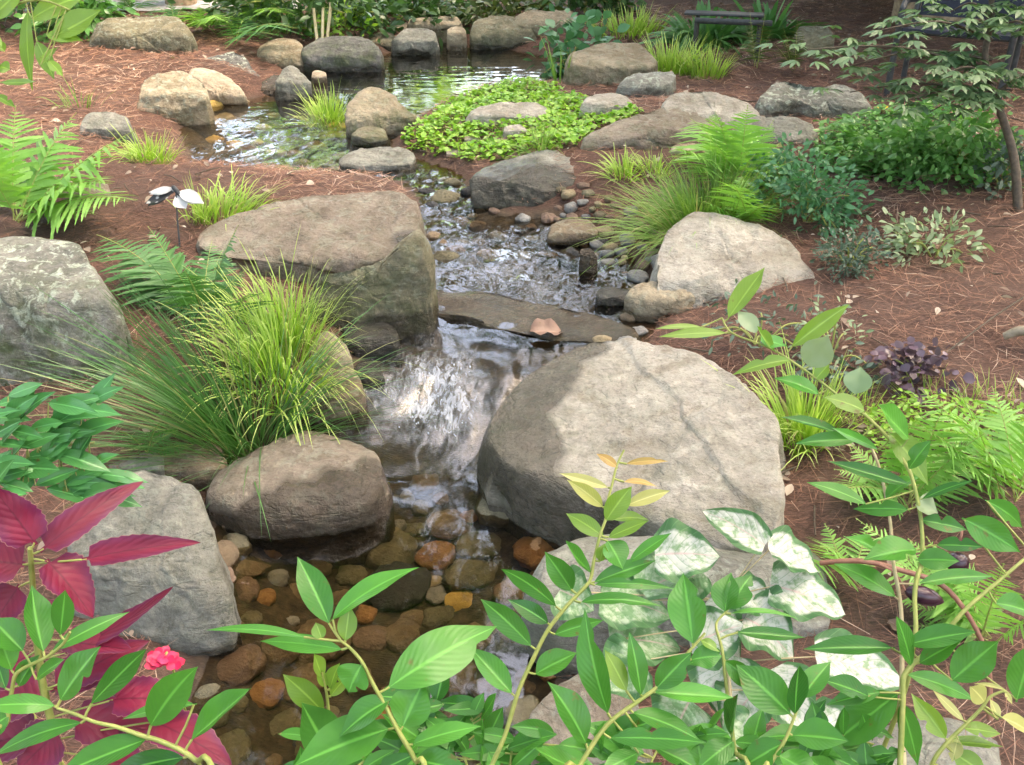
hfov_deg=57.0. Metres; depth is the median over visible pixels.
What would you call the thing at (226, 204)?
grass tuft
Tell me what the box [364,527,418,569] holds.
pebble
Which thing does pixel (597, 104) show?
rock
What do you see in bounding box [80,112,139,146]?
rock
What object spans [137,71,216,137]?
boulder
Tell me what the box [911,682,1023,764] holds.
leafy shoot
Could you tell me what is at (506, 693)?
pebble
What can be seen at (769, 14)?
strap leaf plant
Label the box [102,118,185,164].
grass tuft
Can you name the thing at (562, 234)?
rock
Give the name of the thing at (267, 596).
pebble
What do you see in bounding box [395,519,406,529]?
pebble
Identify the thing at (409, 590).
pebble
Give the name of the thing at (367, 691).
pebble
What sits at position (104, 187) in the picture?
rock
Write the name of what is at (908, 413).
leafy groundcover
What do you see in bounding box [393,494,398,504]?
pebble
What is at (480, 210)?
pebble
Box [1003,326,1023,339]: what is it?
broken branch
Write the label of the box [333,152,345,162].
pebble
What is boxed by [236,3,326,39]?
leafy plant
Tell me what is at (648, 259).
pebble
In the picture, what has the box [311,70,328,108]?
rock
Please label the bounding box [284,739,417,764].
leafy shoot
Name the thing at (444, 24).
flat stone
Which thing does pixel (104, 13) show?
dark shrub
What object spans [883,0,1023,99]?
patio chair
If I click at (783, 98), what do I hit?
boulder
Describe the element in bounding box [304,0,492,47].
dark shrub
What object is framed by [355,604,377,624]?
pebble
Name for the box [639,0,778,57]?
strap leaf plant
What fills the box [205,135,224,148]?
pebble
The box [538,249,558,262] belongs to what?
pebble
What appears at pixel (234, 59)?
boulder
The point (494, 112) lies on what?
stone slab
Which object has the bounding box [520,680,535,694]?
pebble
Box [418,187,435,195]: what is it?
pebble
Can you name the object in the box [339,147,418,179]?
stone slab
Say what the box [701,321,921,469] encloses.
grass tuft
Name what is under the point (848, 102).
boulder
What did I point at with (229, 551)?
pebble
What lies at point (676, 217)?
grass tuft
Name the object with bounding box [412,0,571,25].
dark shrub
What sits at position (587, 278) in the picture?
flat stone
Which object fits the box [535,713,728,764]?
leafy shoot
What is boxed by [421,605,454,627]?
pebble
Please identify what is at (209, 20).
fern
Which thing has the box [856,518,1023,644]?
fern
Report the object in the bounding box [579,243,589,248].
pebble
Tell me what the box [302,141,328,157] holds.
pebble
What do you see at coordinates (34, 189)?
fern
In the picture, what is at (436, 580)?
pebble
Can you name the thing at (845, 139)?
leafy groundcover
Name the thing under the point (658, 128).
stone slab
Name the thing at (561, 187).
pebble
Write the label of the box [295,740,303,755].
pebble
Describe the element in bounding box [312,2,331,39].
reed clump
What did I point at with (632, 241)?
pebble
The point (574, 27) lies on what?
broadleaf plant
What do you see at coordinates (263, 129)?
pebble
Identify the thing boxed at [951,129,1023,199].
leafy plant
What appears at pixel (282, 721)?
pebble
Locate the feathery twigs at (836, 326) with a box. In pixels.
[787,296,881,374]
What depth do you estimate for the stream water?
3.05 m
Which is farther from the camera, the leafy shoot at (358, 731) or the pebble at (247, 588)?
the pebble at (247, 588)
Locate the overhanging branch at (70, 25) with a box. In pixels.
[0,0,100,107]
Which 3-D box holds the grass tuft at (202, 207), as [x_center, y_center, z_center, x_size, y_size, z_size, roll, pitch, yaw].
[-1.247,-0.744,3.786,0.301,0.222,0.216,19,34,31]
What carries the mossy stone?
on the ground
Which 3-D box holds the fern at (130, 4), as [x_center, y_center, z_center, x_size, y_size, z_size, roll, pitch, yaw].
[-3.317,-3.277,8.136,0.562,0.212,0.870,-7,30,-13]
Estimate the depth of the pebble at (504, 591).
2.45 m
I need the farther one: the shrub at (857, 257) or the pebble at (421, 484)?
the shrub at (857, 257)
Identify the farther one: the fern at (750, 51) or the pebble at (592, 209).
the fern at (750, 51)
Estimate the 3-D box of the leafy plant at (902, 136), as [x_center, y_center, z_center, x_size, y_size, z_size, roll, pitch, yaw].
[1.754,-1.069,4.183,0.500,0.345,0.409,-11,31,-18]
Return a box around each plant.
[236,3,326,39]
[301,0,386,37]
[523,3,629,80]
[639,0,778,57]
[683,53,717,72]
[714,0,833,47]
[729,130,806,199]
[740,118,885,241]
[780,341,883,395]
[841,105,967,193]
[862,96,1023,194]
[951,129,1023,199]
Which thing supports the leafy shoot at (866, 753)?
on the ground
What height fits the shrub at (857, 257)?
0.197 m
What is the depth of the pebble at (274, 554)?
2.59 m
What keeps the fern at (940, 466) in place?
on the ground
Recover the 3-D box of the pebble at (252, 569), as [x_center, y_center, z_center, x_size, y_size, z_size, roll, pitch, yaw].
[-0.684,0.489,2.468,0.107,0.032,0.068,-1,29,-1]
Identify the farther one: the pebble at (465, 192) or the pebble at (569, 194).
the pebble at (465, 192)
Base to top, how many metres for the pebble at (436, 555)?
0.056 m
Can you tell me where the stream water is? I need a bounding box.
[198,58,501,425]
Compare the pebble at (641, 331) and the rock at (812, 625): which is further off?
the pebble at (641, 331)
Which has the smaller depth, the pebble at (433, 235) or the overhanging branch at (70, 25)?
the overhanging branch at (70, 25)
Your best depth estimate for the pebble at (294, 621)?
2.37 m
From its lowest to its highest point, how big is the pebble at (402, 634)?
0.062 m
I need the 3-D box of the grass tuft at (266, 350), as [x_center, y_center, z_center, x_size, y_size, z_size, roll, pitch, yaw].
[-0.748,-0.085,2.944,0.905,0.550,0.754,21,35,33]
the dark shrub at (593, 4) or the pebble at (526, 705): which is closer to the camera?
the pebble at (526, 705)
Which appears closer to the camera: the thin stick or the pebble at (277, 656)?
the pebble at (277, 656)
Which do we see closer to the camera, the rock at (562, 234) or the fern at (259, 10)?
the rock at (562, 234)
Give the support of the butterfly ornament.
on the ground
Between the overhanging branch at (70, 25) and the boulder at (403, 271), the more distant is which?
the boulder at (403, 271)
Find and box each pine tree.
[165,0,196,5]
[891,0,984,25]
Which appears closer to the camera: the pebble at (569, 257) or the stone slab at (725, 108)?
the pebble at (569, 257)
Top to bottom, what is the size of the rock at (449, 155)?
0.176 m
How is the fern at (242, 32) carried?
on the ground
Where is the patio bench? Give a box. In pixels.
[684,10,772,62]
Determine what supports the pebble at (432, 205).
on the ground
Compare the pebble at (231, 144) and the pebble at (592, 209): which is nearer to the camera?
the pebble at (592, 209)
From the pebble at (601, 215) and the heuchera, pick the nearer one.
the heuchera
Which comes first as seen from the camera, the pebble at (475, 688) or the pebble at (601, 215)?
the pebble at (475, 688)
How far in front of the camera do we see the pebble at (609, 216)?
4.15 m
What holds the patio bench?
on the ground
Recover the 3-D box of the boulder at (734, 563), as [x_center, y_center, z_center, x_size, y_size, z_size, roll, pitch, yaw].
[0.368,0.517,2.188,0.695,0.375,0.316,0,29,0]
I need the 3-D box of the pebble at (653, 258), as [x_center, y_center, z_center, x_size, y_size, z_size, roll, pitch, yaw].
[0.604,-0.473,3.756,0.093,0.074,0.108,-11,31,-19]
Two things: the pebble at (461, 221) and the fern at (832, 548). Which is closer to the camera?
the fern at (832, 548)
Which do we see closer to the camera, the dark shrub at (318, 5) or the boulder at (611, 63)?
the boulder at (611, 63)
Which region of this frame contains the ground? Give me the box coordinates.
[0,0,1023,764]
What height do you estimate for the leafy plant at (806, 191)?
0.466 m
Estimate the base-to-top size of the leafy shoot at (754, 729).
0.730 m
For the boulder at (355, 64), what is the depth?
6.96 m
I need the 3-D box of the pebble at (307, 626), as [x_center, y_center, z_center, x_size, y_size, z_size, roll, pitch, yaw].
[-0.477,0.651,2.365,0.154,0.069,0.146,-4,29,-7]
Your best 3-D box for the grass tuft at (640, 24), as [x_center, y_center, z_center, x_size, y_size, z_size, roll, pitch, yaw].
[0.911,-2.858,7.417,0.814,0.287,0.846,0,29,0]
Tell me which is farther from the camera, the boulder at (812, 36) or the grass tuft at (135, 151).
the boulder at (812, 36)
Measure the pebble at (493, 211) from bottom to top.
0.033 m
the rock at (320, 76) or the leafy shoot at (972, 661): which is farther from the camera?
the rock at (320, 76)
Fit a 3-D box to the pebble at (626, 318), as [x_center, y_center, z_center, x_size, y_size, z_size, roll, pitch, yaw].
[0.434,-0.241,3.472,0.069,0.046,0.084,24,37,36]
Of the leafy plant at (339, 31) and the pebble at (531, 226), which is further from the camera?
the leafy plant at (339, 31)
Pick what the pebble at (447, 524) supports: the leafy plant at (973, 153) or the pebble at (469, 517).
the pebble at (469, 517)
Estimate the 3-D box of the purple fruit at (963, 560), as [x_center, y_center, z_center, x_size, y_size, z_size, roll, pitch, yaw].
[0.639,0.245,1.344,0.035,0.058,0.032,-18,34,-29]
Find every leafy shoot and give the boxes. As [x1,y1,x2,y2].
[0,586,128,764]
[0,646,250,764]
[209,557,496,764]
[279,654,344,749]
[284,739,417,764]
[376,678,530,764]
[458,718,596,764]
[474,450,672,764]
[535,573,733,764]
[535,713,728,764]
[657,267,982,747]
[689,573,804,764]
[689,708,799,764]
[736,662,847,764]
[757,699,905,764]
[805,499,1023,764]
[835,448,994,764]
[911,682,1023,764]
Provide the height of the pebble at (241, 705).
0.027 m
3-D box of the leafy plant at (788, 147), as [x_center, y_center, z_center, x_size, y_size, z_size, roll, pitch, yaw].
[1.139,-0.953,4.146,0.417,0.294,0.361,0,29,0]
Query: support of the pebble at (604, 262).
on the ground
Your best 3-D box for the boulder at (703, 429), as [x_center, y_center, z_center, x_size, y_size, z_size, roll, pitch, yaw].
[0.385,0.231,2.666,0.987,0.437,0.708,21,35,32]
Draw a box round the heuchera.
[864,336,974,404]
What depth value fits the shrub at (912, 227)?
3.51 m
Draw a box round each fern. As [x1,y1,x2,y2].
[0,105,136,238]
[91,226,246,319]
[103,0,160,10]
[115,422,192,461]
[142,4,196,18]
[161,291,273,334]
[174,7,238,32]
[215,14,303,46]
[224,0,299,24]
[664,105,793,187]
[703,176,782,223]
[739,16,773,67]
[768,20,805,70]
[806,523,874,590]
[824,406,1002,519]
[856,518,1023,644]
[918,381,1023,501]
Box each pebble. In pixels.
[193,683,221,705]
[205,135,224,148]
[210,100,223,110]
[211,711,229,727]
[214,115,220,127]
[216,112,235,129]
[217,540,238,567]
[217,644,266,685]
[218,728,251,764]
[223,533,252,557]
[226,140,243,148]
[228,566,236,583]
[229,145,257,158]
[231,695,248,713]
[234,576,259,602]
[236,560,271,577]
[240,130,254,138]
[240,610,262,623]
[242,155,258,165]
[249,678,284,709]
[251,139,264,146]
[255,124,271,133]
[257,588,275,605]
[261,635,300,666]
[264,550,281,559]
[264,753,282,764]
[265,149,275,155]
[267,112,280,119]
[267,569,288,586]
[269,708,300,738]
[272,148,286,159]
[282,662,323,705]
[286,150,304,160]
[286,616,299,626]
[289,582,302,600]
[294,158,310,166]
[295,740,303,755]
[297,618,352,662]
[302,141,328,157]
[306,559,332,575]
[317,130,346,147]
[322,160,339,171]
[324,705,339,717]
[328,122,345,130]
[332,589,348,606]
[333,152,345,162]
[335,565,367,585]
[344,667,375,696]
[351,625,386,651]
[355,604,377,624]
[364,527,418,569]
[365,561,431,611]
[375,705,391,719]
[385,618,420,653]
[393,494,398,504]
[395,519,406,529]
[399,489,415,507]
[399,609,423,624]
[405,522,425,536]
[409,473,438,495]
[411,499,428,515]
[414,541,456,570]
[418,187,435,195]
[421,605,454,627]
[425,201,438,209]
[426,231,440,240]
[426,509,471,539]
[426,585,446,605]
[429,189,461,206]
[430,575,441,586]
[431,492,448,506]
[433,250,459,266]
[435,177,448,183]
[438,239,447,247]
[442,558,497,590]
[443,178,461,187]
[443,244,465,255]
[443,711,456,717]
[444,590,472,611]
[444,662,475,697]
[452,210,469,216]
[453,215,470,226]
[455,530,500,559]
[458,238,473,247]
[460,186,470,197]
[460,509,477,523]
[462,470,477,487]
[465,678,494,697]
[466,213,476,219]
[467,221,486,231]
[468,622,493,650]
[472,238,484,247]
[474,493,508,528]
[475,208,485,213]
[476,249,501,263]
[486,621,497,634]
[486,643,533,676]
[488,207,499,214]
[488,230,507,243]
[492,579,523,605]
[497,630,512,642]
[498,684,514,695]
[503,694,539,733]
[512,537,553,570]
[512,665,532,686]
[515,213,530,224]
[515,227,525,234]
[515,250,530,263]
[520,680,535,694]
[524,235,539,242]
[526,224,536,229]
[534,667,555,680]
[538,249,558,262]
[541,212,555,224]
[553,205,561,210]
[553,216,560,221]
[556,186,565,192]
[558,247,579,271]
[561,189,575,199]
[564,201,578,213]
[565,212,577,218]
[576,182,589,188]
[577,199,588,205]
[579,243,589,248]
[581,189,594,197]
[581,214,590,218]
[589,206,595,212]
[589,239,603,250]
[592,335,611,341]
[593,211,606,219]
[594,201,601,207]
[596,238,609,243]
[597,225,613,237]
[600,258,615,267]
[601,242,617,250]
[601,250,614,257]
[604,194,615,202]
[605,215,613,218]
[610,201,621,208]
[614,247,627,255]
[618,259,626,265]
[618,336,636,339]
[619,232,635,246]
[620,216,633,227]
[620,271,627,277]
[620,313,635,322]
[624,205,637,215]
[626,269,648,283]
[632,326,647,336]
[634,220,652,231]
[635,259,648,270]
[637,244,646,249]
[644,249,657,256]
[645,256,651,264]
[651,254,657,267]
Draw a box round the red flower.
[144,646,201,764]
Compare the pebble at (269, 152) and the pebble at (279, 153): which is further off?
the pebble at (269, 152)
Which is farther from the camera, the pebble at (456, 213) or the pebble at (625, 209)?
the pebble at (456, 213)
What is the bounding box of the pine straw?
[0,0,1023,764]
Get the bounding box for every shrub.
[0,0,128,41]
[0,0,139,44]
[0,373,147,764]
[167,0,425,42]
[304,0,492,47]
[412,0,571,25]
[530,0,646,18]
[808,220,899,284]
[872,202,994,272]
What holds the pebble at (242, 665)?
on the ground
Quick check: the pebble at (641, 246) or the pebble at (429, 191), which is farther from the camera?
the pebble at (429, 191)
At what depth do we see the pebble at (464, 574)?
2.54 m
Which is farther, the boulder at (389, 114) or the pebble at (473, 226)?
the boulder at (389, 114)
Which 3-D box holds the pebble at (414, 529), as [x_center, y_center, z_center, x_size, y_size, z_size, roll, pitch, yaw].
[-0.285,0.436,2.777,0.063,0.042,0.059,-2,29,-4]
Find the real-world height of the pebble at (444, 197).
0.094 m
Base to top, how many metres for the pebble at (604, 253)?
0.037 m
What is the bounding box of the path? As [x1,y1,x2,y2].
[102,0,297,10]
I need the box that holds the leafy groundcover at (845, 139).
[811,96,968,180]
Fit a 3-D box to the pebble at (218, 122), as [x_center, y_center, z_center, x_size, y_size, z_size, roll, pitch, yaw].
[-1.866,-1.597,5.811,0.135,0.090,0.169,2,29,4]
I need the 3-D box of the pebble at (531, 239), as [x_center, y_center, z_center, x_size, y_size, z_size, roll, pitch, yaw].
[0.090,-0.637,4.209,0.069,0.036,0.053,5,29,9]
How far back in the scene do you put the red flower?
0.98 m
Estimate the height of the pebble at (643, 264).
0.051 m
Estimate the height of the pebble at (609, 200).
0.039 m
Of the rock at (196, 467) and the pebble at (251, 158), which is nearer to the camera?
the rock at (196, 467)
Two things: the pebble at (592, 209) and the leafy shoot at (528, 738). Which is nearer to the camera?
the leafy shoot at (528, 738)
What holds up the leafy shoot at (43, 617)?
on the ground
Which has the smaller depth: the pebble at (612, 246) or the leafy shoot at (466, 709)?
the leafy shoot at (466, 709)
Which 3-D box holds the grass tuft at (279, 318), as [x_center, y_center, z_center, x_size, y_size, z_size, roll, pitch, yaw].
[-0.765,-0.272,3.078,0.666,0.352,0.647,0,29,0]
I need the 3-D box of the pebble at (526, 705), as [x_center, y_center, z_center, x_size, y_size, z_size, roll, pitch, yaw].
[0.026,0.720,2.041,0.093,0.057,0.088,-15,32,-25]
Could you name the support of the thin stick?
on the ground
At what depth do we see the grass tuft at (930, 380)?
2.78 m
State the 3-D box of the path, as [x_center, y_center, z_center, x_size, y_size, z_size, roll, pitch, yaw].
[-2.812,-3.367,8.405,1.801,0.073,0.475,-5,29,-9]
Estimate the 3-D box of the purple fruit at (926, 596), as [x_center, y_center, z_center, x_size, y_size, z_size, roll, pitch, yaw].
[0.572,0.293,1.346,0.095,0.055,0.027,4,29,8]
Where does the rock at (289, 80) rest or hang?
on the ground
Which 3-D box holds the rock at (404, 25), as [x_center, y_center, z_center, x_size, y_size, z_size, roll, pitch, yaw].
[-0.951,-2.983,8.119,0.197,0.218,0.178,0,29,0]
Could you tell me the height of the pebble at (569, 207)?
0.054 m
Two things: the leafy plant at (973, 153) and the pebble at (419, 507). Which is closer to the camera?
the pebble at (419, 507)
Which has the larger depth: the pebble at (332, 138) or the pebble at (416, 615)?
the pebble at (332, 138)
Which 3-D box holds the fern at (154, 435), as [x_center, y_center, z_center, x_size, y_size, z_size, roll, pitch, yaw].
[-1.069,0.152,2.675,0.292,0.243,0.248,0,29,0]
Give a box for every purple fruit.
[880,564,943,605]
[948,531,969,568]
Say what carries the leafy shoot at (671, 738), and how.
on the ground
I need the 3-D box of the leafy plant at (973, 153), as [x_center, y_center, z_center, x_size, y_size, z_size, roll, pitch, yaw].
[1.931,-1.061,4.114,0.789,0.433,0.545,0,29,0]
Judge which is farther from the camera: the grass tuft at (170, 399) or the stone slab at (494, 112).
the stone slab at (494, 112)
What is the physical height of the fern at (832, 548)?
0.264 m
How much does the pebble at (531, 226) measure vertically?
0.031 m
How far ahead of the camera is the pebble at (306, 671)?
2.22 m
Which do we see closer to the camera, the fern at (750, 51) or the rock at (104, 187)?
the rock at (104, 187)
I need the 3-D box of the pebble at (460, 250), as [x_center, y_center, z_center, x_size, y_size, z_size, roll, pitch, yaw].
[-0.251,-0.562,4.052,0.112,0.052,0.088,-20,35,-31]
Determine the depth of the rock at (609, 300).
3.57 m
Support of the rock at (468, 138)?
on the ground
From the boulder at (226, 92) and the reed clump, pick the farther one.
the reed clump
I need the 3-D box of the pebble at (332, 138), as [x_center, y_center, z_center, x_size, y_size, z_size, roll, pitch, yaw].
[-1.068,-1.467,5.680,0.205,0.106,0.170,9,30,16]
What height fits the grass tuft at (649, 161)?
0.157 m
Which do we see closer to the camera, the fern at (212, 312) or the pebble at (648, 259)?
the fern at (212, 312)
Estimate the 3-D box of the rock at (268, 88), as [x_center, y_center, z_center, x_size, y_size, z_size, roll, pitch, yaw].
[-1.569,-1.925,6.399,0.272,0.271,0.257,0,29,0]
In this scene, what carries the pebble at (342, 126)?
on the ground
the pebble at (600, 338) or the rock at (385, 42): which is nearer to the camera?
the pebble at (600, 338)
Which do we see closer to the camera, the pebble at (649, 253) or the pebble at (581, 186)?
the pebble at (649, 253)
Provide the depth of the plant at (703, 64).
6.08 m
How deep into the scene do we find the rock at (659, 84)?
5.54 m
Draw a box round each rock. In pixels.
[63,183,111,204]
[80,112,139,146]
[108,451,164,474]
[157,442,227,491]
[261,75,278,96]
[275,65,313,134]
[309,331,353,369]
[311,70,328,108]
[342,321,403,367]
[354,360,387,396]
[370,31,394,51]
[396,23,407,31]
[446,26,467,83]
[446,148,460,160]
[464,136,480,144]
[503,124,526,138]
[545,219,597,250]
[579,93,631,117]
[594,286,628,317]
[616,71,676,97]
[623,281,694,323]
[670,143,706,153]
[791,616,829,636]
[868,717,1000,764]
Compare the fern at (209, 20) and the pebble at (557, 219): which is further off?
the fern at (209, 20)
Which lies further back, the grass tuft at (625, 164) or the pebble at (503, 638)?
the grass tuft at (625, 164)
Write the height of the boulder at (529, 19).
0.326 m
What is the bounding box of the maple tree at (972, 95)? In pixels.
[754,0,1023,212]
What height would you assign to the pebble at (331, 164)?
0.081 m
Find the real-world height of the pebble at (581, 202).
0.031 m
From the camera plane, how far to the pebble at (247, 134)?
6.02 m
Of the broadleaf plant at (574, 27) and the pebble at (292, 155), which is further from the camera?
the broadleaf plant at (574, 27)
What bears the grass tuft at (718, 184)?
on the ground
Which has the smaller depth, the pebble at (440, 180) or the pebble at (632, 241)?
the pebble at (632, 241)
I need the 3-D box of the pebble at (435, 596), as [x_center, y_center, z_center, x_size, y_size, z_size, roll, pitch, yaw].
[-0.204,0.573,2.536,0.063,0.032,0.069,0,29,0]
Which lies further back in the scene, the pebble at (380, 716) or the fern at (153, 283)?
the fern at (153, 283)
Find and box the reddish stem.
[820,558,992,720]
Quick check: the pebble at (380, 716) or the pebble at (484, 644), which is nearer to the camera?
the pebble at (380, 716)
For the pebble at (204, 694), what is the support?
on the ground
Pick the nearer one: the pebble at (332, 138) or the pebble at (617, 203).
the pebble at (617, 203)
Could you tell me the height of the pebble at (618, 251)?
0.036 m
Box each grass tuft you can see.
[0,258,348,539]
[42,77,115,108]
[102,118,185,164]
[156,264,416,449]
[166,171,224,225]
[167,164,292,225]
[176,229,366,369]
[258,278,467,459]
[284,80,353,130]
[497,116,564,155]
[539,34,575,83]
[556,137,786,279]
[577,140,655,185]
[584,2,672,39]
[626,148,690,179]
[628,135,821,237]
[633,29,717,76]
[673,37,739,79]
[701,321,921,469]
[817,373,900,431]
[887,365,991,430]
[942,365,1023,430]
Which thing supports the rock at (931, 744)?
on the ground
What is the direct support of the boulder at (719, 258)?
on the ground
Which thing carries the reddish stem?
attached to the caladium
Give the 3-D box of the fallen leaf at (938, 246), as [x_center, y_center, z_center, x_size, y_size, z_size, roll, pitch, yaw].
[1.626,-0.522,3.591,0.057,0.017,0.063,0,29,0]
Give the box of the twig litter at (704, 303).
[0,43,1023,535]
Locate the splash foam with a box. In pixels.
[381,364,470,433]
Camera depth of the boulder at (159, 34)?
6.73 m
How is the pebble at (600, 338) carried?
on the ground
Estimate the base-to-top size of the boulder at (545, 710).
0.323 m
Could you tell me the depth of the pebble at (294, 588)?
2.49 m
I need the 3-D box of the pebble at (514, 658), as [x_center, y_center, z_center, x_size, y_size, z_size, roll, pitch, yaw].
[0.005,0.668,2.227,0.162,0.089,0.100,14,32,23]
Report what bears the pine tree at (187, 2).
on the ground
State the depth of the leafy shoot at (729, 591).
0.81 m
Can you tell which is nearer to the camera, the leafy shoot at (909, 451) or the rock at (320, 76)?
the leafy shoot at (909, 451)
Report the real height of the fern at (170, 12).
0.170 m
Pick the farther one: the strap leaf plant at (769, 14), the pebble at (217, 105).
the strap leaf plant at (769, 14)
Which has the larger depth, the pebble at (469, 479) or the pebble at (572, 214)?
the pebble at (572, 214)
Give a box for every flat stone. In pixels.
[407,16,462,56]
[578,248,597,288]
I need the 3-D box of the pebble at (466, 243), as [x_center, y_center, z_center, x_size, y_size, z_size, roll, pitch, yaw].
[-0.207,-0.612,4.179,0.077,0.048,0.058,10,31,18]
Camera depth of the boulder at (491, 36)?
7.76 m
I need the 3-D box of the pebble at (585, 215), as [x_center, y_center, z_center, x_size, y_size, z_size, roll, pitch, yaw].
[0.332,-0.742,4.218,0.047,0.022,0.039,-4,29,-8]
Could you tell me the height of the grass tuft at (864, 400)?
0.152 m
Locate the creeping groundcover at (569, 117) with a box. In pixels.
[400,75,643,160]
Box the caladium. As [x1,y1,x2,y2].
[550,507,911,760]
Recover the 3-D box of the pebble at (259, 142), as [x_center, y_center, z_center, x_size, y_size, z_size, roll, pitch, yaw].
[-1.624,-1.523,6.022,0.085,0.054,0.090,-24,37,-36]
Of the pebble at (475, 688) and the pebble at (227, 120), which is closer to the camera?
the pebble at (475, 688)
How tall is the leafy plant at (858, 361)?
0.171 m
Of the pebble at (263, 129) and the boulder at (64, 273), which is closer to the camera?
the boulder at (64, 273)
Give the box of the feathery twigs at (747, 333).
[701,279,837,359]
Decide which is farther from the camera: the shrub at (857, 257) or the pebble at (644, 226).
the pebble at (644, 226)
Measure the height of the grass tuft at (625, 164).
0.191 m
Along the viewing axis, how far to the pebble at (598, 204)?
4.21 m
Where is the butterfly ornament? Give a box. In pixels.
[145,185,203,246]
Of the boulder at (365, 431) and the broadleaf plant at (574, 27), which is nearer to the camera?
the boulder at (365, 431)
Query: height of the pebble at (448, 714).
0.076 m
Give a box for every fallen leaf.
[529,318,562,334]
[887,618,908,630]
[932,242,945,249]
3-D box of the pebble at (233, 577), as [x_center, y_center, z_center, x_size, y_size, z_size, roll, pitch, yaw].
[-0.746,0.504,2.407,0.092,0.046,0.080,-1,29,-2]
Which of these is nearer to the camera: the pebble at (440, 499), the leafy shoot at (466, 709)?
the leafy shoot at (466, 709)
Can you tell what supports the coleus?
on the ground
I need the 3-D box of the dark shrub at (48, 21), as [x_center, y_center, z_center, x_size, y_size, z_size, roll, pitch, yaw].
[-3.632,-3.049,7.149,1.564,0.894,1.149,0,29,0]
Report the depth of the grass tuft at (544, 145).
4.66 m
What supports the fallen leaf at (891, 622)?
on the ground
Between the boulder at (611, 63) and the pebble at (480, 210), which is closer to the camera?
the pebble at (480, 210)
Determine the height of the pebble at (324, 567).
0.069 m
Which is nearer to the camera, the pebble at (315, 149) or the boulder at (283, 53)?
the pebble at (315, 149)
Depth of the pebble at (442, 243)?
4.05 m
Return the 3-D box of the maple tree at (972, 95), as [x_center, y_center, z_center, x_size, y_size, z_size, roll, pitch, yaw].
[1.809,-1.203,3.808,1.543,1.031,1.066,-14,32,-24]
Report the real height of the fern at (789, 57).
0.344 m
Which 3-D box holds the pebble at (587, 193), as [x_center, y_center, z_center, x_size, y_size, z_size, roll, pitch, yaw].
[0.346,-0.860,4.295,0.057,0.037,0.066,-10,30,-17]
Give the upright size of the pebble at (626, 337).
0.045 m
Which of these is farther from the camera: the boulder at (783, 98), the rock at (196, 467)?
the boulder at (783, 98)
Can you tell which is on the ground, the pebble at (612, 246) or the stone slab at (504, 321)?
the stone slab at (504, 321)
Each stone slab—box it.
[196,191,426,285]
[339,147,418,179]
[436,290,640,348]
[465,102,546,125]
[580,107,716,150]
[661,91,759,129]
[735,114,817,143]
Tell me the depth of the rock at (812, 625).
2.02 m
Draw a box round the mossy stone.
[350,126,390,151]
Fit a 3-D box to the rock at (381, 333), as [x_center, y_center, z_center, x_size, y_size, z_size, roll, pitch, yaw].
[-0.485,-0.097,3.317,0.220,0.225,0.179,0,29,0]
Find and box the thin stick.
[946,296,1023,352]
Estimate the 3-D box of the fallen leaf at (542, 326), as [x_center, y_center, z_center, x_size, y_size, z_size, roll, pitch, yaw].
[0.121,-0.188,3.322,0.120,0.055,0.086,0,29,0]
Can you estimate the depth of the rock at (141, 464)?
2.67 m
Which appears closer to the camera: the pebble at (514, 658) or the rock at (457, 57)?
the pebble at (514, 658)
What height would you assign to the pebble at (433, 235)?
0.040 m
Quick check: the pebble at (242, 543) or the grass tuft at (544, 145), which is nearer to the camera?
the pebble at (242, 543)
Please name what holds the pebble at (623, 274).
on the ground
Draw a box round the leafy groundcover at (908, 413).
[853,388,1023,475]
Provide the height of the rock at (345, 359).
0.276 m
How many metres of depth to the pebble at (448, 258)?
3.91 m
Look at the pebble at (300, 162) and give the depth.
5.45 m
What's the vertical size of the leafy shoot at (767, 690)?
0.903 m
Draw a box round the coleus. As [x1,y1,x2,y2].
[0,481,231,764]
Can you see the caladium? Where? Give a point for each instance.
(800, 589)
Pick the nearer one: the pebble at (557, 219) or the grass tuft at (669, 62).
the pebble at (557, 219)
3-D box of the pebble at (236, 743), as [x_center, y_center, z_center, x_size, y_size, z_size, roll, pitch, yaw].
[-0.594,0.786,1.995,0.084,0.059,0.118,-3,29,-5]
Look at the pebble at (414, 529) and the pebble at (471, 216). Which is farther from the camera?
the pebble at (471, 216)
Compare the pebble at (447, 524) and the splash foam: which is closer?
the pebble at (447, 524)
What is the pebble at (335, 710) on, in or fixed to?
on the ground
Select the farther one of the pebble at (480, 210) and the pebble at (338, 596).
the pebble at (480, 210)
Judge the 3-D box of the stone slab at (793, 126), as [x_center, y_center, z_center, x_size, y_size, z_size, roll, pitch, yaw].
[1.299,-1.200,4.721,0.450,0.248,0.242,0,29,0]
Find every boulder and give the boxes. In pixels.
[0,236,136,385]
[67,470,241,656]
[89,16,197,53]
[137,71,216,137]
[189,68,250,122]
[204,431,394,568]
[206,52,258,75]
[257,38,304,74]
[286,366,369,440]
[301,36,388,108]
[301,230,437,346]
[345,87,417,153]
[391,28,442,87]
[469,15,536,70]
[469,149,575,212]
[477,338,785,552]
[514,10,581,37]
[521,534,826,679]
[529,674,652,764]
[562,42,657,86]
[649,211,814,308]
[754,82,831,117]
[789,26,834,57]
[820,84,871,118]
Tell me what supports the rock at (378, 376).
on the ground
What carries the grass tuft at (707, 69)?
on the ground
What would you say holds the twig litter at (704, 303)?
on the ground
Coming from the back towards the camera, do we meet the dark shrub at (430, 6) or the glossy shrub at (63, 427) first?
the dark shrub at (430, 6)
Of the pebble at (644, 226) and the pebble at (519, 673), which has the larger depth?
the pebble at (644, 226)
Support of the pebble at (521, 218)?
on the ground
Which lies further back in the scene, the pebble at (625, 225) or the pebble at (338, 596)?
the pebble at (625, 225)

